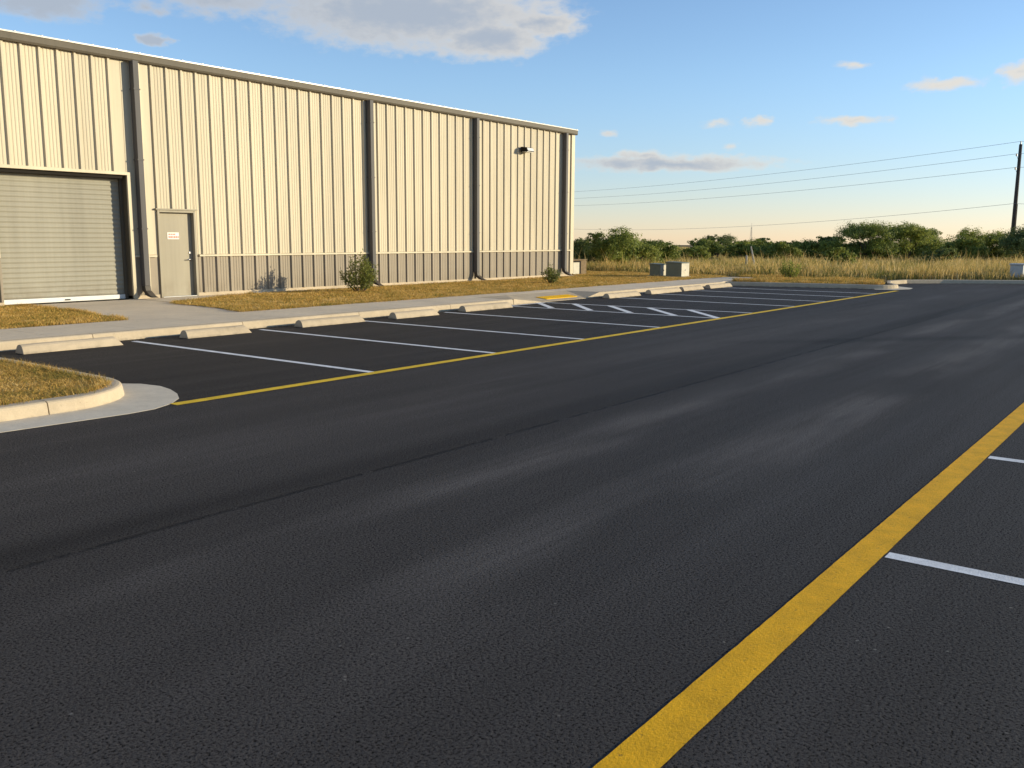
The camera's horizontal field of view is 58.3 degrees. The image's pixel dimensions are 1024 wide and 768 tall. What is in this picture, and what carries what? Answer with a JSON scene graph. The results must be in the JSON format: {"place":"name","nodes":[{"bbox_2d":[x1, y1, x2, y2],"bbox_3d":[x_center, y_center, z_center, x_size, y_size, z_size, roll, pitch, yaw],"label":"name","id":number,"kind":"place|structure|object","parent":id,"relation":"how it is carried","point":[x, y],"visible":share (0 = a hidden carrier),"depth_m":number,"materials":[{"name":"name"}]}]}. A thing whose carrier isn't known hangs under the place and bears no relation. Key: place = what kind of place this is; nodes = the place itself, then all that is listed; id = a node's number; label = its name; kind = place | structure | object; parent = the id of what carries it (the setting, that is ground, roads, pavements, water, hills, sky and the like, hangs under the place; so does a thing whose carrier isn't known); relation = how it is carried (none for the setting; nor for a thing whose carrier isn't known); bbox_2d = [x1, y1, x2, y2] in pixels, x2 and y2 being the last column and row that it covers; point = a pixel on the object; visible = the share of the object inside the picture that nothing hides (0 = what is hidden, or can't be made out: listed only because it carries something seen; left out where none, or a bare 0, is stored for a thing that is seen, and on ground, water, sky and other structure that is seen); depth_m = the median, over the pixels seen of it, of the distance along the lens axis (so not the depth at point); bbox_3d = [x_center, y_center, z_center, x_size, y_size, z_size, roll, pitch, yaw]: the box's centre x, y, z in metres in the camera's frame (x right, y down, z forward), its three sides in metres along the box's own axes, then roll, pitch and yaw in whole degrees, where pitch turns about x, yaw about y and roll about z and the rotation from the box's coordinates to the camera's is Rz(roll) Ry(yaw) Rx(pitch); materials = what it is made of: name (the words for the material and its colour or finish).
{"place":"outdoors","nodes":[
{"label":"outdoors","id":0,"kind":"place"},
{"bbox_2d":[0,359,99,403],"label":"lawn ground","id":1,"kind":"structure","parent":0,"point":[36,384],"depth_m":9.93,"materials":[{"name":"brown plant"}]},
{"bbox_2d":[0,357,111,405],"bbox_3d":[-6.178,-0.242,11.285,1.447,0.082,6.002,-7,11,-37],"label":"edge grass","id":2,"kind":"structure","parent":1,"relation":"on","point":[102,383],"depth_m":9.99,"materials":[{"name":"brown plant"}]},
{"bbox_2d":[0,303,125,328],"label":"lawn ground","id":3,"kind":"structure","parent":0,"point":[58,324],"depth_m":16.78,"materials":[{"name":"brown plant"}]},
{"bbox_2d":[14,303,128,319],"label":"edge grass","id":4,"kind":"structure","parent":3,"relation":"on","point":[85,311],"depth_m":19.48,"materials":[{"name":"brown plant"}]},
{"bbox_2d":[23,299,241,322],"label":"driveway","id":5,"kind":"structure","parent":0,"point":[132,309],"depth_m":20.41,"materials":[{"name":"concrete"}]},
{"bbox_2d":[139,275,572,301],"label":"path","id":6,"kind":"structure","parent":0,"point":[168,299],"depth_m":24.09,"materials":[{"name":"concrete"}]},
{"bbox_2d":[0,277,751,340],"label":"sidewalk","id":7,"kind":"structure","parent":0,"point":[48,331],"depth_m":19.03,"materials":[{"name":"concrete"}]},
{"bbox_2d":[176,269,726,310],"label":"lawn ground","id":8,"kind":"structure","parent":0,"point":[379,296],"depth_m":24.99,"materials":[{"name":"brown plant"}]},
{"bbox_2d":[339,248,378,290],"bbox_3d":[-4.468,-3.302,26.729,1.155,1.304,1.194,3,9,15],"label":"shrub","id":9,"kind":"object","parent":8,"relation":"on","point":[363,272],"visible":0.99,"depth_m":26.72,"materials":[{"name":"green plant"}]},
{"bbox_2d":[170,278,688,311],"bbox_3d":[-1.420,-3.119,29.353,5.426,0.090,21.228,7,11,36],"label":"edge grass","id":10,"kind":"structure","parent":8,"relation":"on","point":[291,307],"depth_m":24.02,"materials":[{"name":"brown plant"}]},
{"bbox_2d":[541,262,560,282],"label":"shrub","id":11,"kind":"object","parent":8,"relation":"on","point":[551,277],"visible":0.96,"depth_m":32.45,"materials":[{"name":"green plant"}]},
{"bbox_2d":[572,259,586,275],"bbox_3d":[2.640,-5.098,40.277,0.775,0.740,1.310,7,11,36],"label":"equipment cabinet","id":12,"kind":"object","parent":8,"relation":"on","point":[579,266],"visible":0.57,"depth_m":40.05,"materials":[{"name":"brown metal"}]},
{"bbox_2d":[648,263,665,275],"bbox_3d":[6.235,-4.835,39.136,0.620,0.620,0.740,7,11,36],"label":"transformer box","id":13,"kind":"object","parent":8,"relation":"on","point":[658,269],"visible":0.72,"depth_m":38.90,"materials":[{"name":"metal"}]},
{"bbox_2d":[665,261,690,276],"bbox_3d":[6.935,-4.774,38.497,0.830,0.710,0.840,7,11,36],"label":"transformer box","id":14,"kind":"object","parent":8,"relation":"on","point":[676,269],"visible":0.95,"depth_m":38.23,"materials":[{"name":"metal"}]},
{"bbox_2d":[9,247,975,328],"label":"field","id":15,"kind":"structure","parent":0,"point":[885,280],"depth_m":36.09,"materials":[{"name":"plant"}]},
{"bbox_2d":[0,29,577,305],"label":"metal building","id":16,"kind":"structure","parent":15,"relation":"on","point":[126,175],"depth_m":25.59,"materials":[{"name":"metal"}]},
{"bbox_2d":[0,164,137,305],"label":"rollup door","id":17,"kind":"structure","parent":16,"relation":"in","point":[67,236],"depth_m":22.09,"materials":[{"name":"metal"}]},
{"bbox_2d":[154,208,198,297],"bbox_3d":[-8.850,-3.461,24.260,0.225,2.290,1.220,7,11,36],"label":"door","id":18,"kind":"structure","parent":16,"relation":"in","point":[176,229],"depth_m":24.32,"materials":[{"name":"paint"}]},
{"bbox_2d":[479,290,599,304],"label":"kerb ramp","id":19,"kind":"structure","parent":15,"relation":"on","point":[527,298],"depth_m":26.21,"materials":[{"name":"concrete"}]},
{"bbox_2d":[537,294,576,298],"bbox_3d":[1.318,-2.515,26.464,0.380,0.057,1.640,7,11,36],"label":"tactile pad","id":20,"kind":"object","parent":19,"relation":"on","point":[556,296],"visible":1,"depth_m":26.35,"materials":[{"name":"yellow plastic"}]},
{"bbox_2d":[573,237,602,262],"bbox_3d":[4.588,-7.446,52.190,2.790,1.817,3.068,-2,9,-16],"label":"bush","id":21,"kind":"object","parent":15,"relation":"on","point":[580,251],"visible":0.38,"depth_m":52.06,"materials":[{"name":"green plant"}]},
{"bbox_2d":[583,226,642,264],"bbox_3d":[5.202,-7.110,48.213,3.268,2.414,3.317,2,9,13],"label":"tree","id":22,"kind":"object","parent":15,"relation":"on","point":[623,239],"visible":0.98,"depth_m":47.55,"materials":[{"name":"green plant"}]},
{"bbox_2d":[608,233,640,265],"bbox_3d":[5.911,-7.186,49.835,2.221,2.060,2.477,7,11,36],"label":"bush","id":23,"kind":"object","parent":15,"relation":"on","point":[627,253],"visible":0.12,"depth_m":49.43,"materials":[{"name":"green plant"}]},
{"bbox_2d":[625,238,665,262],"bbox_3d":[7.050,-7.428,52.180,3.196,1.811,2.786,7,11,36],"label":"bush","id":24,"kind":"object","parent":15,"relation":"on","point":[649,250],"visible":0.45,"depth_m":51.60,"materials":[{"name":"green plant"}]},
{"bbox_2d":[641,238,682,260],"bbox_3d":[9.196,-8.300,57.814,2.971,1.781,3.120,7,11,36],"label":"bush","id":25,"kind":"object","parent":15,"relation":"on","point":[669,249],"visible":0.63,"depth_m":57.31,"materials":[{"name":"green plant"}]},
{"bbox_2d":[679,245,710,260],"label":"bush","id":26,"kind":"object","parent":15,"relation":"on","point":[690,252],"visible":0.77,"depth_m":61.19,"materials":[{"name":"green plant"}]},
{"bbox_2d":[687,238,723,258],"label":"bush","id":27,"kind":"object","parent":15,"relation":"on","point":[713,246],"visible":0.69,"depth_m":66.94,"materials":[{"name":"green plant"}]},
{"bbox_2d":[702,234,736,256],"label":"bush","id":28,"kind":"object","parent":15,"relation":"on","point":[724,241],"visible":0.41,"depth_m":73.94,"materials":[{"name":"green plant"}]},
{"bbox_2d":[725,240,765,258],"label":"bush","id":29,"kind":"object","parent":15,"relation":"on","point":[743,246],"visible":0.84,"depth_m":66.13,"materials":[{"name":"green plant"}]},
{"bbox_2d":[750,246,754,269],"bbox_3d":[11.847,-6.107,45.225,0.272,1.340,0.122,7,11,36],"label":"wooden stake","id":30,"kind":"object","parent":15,"relation":"on","point":[753,255],"visible":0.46,"depth_m":45.16,"materials":[{"name":"grey wood"}]},
{"bbox_2d":[732,237,773,257],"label":"bush","id":31,"kind":"object","parent":15,"relation":"on","point":[757,243],"visible":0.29,"depth_m":67.70,"materials":[{"name":"green plant"}]},
{"bbox_2d":[758,238,770,243],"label":"tree","id":32,"kind":"object","parent":15,"relation":"on","point":[764,241],"visible":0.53,"depth_m":116.44,"materials":[{"name":"green plant"}]},
{"bbox_2d":[763,240,803,259],"bbox_3d":[19.264,-9.316,64.776,2.891,1.703,2.728,7,11,36],"label":"bush","id":33,"kind":"object","parent":15,"relation":"on","point":[780,246],"visible":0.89,"depth_m":64.33,"materials":[{"name":"green plant"}]},
{"bbox_2d":[573,245,1023,279],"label":"tall grass","id":34,"kind":"structure","parent":15,"relation":"on","point":[950,272],"depth_m":42.93,"materials":[{"name":"beige plant"}]},
{"bbox_2d":[782,238,823,259],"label":"bush","id":35,"kind":"object","parent":15,"relation":"on","point":[806,245],"visible":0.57,"depth_m":66.38,"materials":[{"name":"green plant"}]},
{"bbox_2d":[640,241,1015,256],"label":"undergrowth","id":36,"kind":"object","parent":15,"relation":"on","point":[819,249],"visible":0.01,"depth_m":81.70,"materials":[{"name":"green plant"}]},
{"bbox_2d":[814,240,851,259],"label":"bush","id":37,"kind":"object","parent":15,"relation":"on","point":[824,245],"visible":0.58,"depth_m":65.94,"materials":[{"name":"green plant"}]},
{"bbox_2d":[822,247,856,263],"bbox_3d":[19.306,-7.382,53.881,2.101,1.320,1.848,7,11,36],"label":"bush","id":38,"kind":"object","parent":15,"relation":"on","point":[844,253],"visible":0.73,"depth_m":53.77,"materials":[{"name":"green plant"}]},
{"bbox_2d":[845,240,865,259],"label":"bush","id":39,"kind":"object","parent":15,"relation":"on","point":[857,246],"visible":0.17,"depth_m":66.86,"materials":[{"name":"green plant"}]},
{"bbox_2d":[833,219,898,258],"bbox_3d":[25.271,-10.193,65.663,4.522,3.221,4.532,7,11,36],"label":"tree","id":40,"kind":"object","parent":15,"relation":"on","point":[861,232],"visible":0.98,"depth_m":64.97,"materials":[{"name":"green plant"}]},
{"bbox_2d":[864,237,890,258],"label":"bush","id":41,"kind":"object","parent":15,"relation":"on","point":[884,255],"visible":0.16,"depth_m":67.92,"materials":[{"name":"green plant"}]},
{"bbox_2d":[858,242,899,260],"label":"bush","id":42,"kind":"object","parent":15,"relation":"on","point":[871,256],"visible":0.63,"depth_m":65.34,"materials":[{"name":"green plant"}]},
{"bbox_2d":[884,220,937,259],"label":"tree","id":43,"kind":"object","parent":15,"relation":"on","point":[917,233],"visible":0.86,"depth_m":66.63,"materials":[{"name":"green plant"}]},
{"bbox_2d":[896,233,950,256],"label":"tree","id":44,"kind":"object","parent":15,"relation":"on","point":[938,242],"visible":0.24,"depth_m":72.70,"materials":[{"name":"green plant"}]},
{"bbox_2d":[924,228,943,256],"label":"tree","id":45,"kind":"object","parent":15,"relation":"on","point":[935,232],"visible":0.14,"depth_m":77.43,"materials":[{"name":"green plant"}]},
{"bbox_2d":[921,246,964,262],"bbox_3d":[26.159,-7.739,56.077,2.476,1.408,2.546,7,11,36],"label":"bush","id":46,"kind":"object","parent":15,"relation":"on","point":[946,251],"visible":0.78,"depth_m":55.46,"materials":[{"name":"green plant"}]},
{"bbox_2d":[936,236,991,259],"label":"bush","id":47,"kind":"object","parent":15,"relation":"on","point":[974,246],"visible":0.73,"depth_m":66.26,"materials":[{"name":"green plant"}]},
{"bbox_2d":[940,225,1019,259],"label":"tree","id":48,"kind":"object","parent":15,"relation":"on","point":[973,234],"visible":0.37,"depth_m":68.19,"materials":[{"name":"green plant"}]},
{"bbox_2d":[983,233,1011,258],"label":"tree","id":49,"kind":"object","parent":15,"relation":"on","point":[998,253],"visible":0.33,"depth_m":69.48,"materials":[{"name":"green plant"}]},
{"bbox_2d":[994,224,1023,259],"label":"tree","id":50,"kind":"object","parent":15,"relation":"on","point":[1016,240],"visible":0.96,"depth_m":62.49,"materials":[{"name":"green plant"}]},
{"bbox_2d":[1009,142,1021,248],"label":"utility pole","id":51,"kind":"object","parent":15,"relation":"on","point":[1014,215],"visible":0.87,"depth_m":81.00,"materials":[{"name":"brown wood"}]},
{"bbox_2d":[578,167,1017,205],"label":"power line","id":52,"kind":"object","parent":51,"relation":"attached to","point":[821,188],"visible":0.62,"depth_m":98.85,"materials":[{"name":"metal"}]},
{"bbox_2d":[574,153,1023,198],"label":"power line","id":53,"kind":"object","parent":51,"relation":"attached to","point":[815,178],"visible":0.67,"depth_m":100.91,"materials":[{"name":"metal"}]},
{"bbox_2d":[576,141,1021,191],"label":"power line","id":54,"kind":"object","parent":51,"relation":"attached to","point":[816,168],"visible":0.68,"depth_m":101.31,"materials":[{"name":"metal"}]},
{"bbox_2d":[585,203,1016,229],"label":"power line","id":55,"kind":"object","parent":51,"relation":"attached to","point":[820,221],"visible":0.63,"depth_m":100.39,"materials":[{"name":"metal"}]},
{"bbox_2d":[1009,263,1023,277],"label":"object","id":56,"kind":"object","parent":15,"relation":"on","point":[1018,268],"visible":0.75,"depth_m":38.27,"materials":[{"name":"concrete"}]},
{"bbox_2d":[0,283,1023,767],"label":"asphalt","id":57,"kind":"structure","parent":0,"point":[752,527],"depth_m":5.32,"materials":[{"name":"black asphalt"}]},
{"bbox_2d":[0,357,124,421],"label":"kerb","id":58,"kind":"structure","parent":57,"relation":"on","point":[68,403],"depth_m":9.10,"materials":[{"name":"concrete"}]},
{"bbox_2d":[15,336,122,353],"bbox_3d":[-6.840,-0.613,14.250,0.260,0.139,1.578,7,11,37],"label":"wheel stop","id":59,"kind":"object","parent":57,"relation":"on","point":[42,347],"visible":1,"depth_m":14.10,"materials":[{"name":"concrete"}]},
{"bbox_2d":[0,383,178,432],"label":"gutter","id":60,"kind":"object","parent":57,"relation":"on","point":[135,398],"visible":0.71,"depth_m":9.30,"materials":[{"name":"concrete"}]},
{"bbox_2d":[179,325,251,338],"bbox_3d":[-5.262,-0.939,16.347,0.259,0.139,1.327,7,11,37],"label":"wheel stop","id":61,"kind":"object","parent":57,"relation":"on","point":[213,331],"visible":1,"depth_m":16.21,"materials":[{"name":"concrete"}]},
{"bbox_2d":[0,299,513,351],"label":"kerb","id":62,"kind":"structure","parent":57,"relation":"on","point":[8,345],"depth_m":17.00,"materials":[{"name":"concrete"}]},
{"bbox_2d":[294,315,365,327],"bbox_3d":[-3.652,-1.277,18.520,0.260,0.139,1.677,7,11,36],"label":"wheel stop","id":63,"kind":"object","parent":57,"relation":"on","point":[327,321],"visible":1,"depth_m":18.35,"materials":[{"name":"concrete"}]},
{"bbox_2d":[388,309,438,318],"bbox_3d":[-2.164,-1.563,20.369,0.260,0.139,1.397,7,11,36],"label":"wheel stop","id":64,"kind":"object","parent":57,"relation":"on","point":[412,314],"visible":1,"depth_m":20.20,"materials":[{"name":"concrete"}]},
{"bbox_2d":[458,302,512,311],"bbox_3d":[-0.631,-1.901,22.538,0.259,0.139,1.848,7,11,37],"label":"wheel stop","id":65,"kind":"object","parent":57,"relation":"on","point":[480,307],"visible":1,"depth_m":22.35,"materials":[{"name":"concrete"}]},
{"bbox_2d":[603,291,640,297],"bbox_3d":[3.318,-2.694,27.639,0.259,0.139,1.847,7,11,37],"label":"wheel stop","id":66,"kind":"object","parent":57,"relation":"on","point":[621,294],"visible":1,"depth_m":27.45,"materials":[{"name":"concrete"}]},
{"bbox_2d":[600,282,723,296],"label":"kerb","id":67,"kind":"structure","parent":57,"relation":"on","point":[639,290],"depth_m":30.00,"materials":[{"name":"concrete"}]},
{"bbox_2d":[645,287,681,293],"bbox_3d":[4.929,-3.031,29.811,0.259,0.139,2.097,7,11,36],"label":"wheel stop","id":68,"kind":"object","parent":57,"relation":"on","point":[664,290],"visible":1,"depth_m":29.60,"materials":[{"name":"concrete"}]},
{"bbox_2d":[679,285,703,290],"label":"wheel stop","id":69,"kind":"object","parent":57,"relation":"on","point":[690,288],"visible":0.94,"depth_m":31.29,"materials":[{"name":"concrete"}]},
{"bbox_2d":[704,283,732,288],"bbox_3d":[7.480,-3.563,33.232,0.260,0.139,1.897,7,11,36],"label":"wheel stop","id":70,"kind":"object","parent":57,"relation":"on","point":[711,286],"visible":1,"depth_m":32.98,"materials":[{"name":"concrete"}]},
{"bbox_2d":[725,280,1023,288],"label":"kerb","id":71,"kind":"structure","parent":57,"relation":"on","point":[892,284],"depth_m":34.22,"materials":[{"name":"concrete"}]},
{"bbox_2d":[875,286,911,289],"bbox_3d":[14.008,-3.471,33.363,1.000,0.052,2.850,7,11,36],"label":"gutter","id":72,"kind":"object","parent":57,"relation":"on","point":[900,288],"visible":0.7,"depth_m":32.59,"materials":[{"name":"concrete"}]},
{"bbox_2d":[0,0,1023,246],"label":"sky","id":73,"kind":"structure","parent":0,"point":[662,93],"materials":[{"name":"blue"}]},
{"bbox_2d":[626,245,1023,264],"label":"dry grass","id":74,"kind":"structure","parent":0,"point":[891,258],"depth_m":66.20,"materials":[{"name":"plant"}]},
{"bbox_2d":[816,236,845,243],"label":"tree","id":75,"kind":"object","parent":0,"point":[827,239],"visible":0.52,"depth_m":240.85,"materials":[{"name":"green plant"}]},
{"label":"lawn ground","id":76,"kind":"structure","parent":0,"visible":0},
{"bbox_2d":[779,257,802,277],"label":"weed bush","id":77,"kind":"object","parent":76,"relation":"on","point":[788,272],"visible":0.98,"depth_m":37.34,"materials":[{"name":"green plant"}]},
{"bbox_2d":[731,273,886,284],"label":"lawn grass","id":78,"kind":"structure","parent":76,"relation":"on","point":[778,278],"depth_m":35.06,"materials":[{"name":"beige plant"}]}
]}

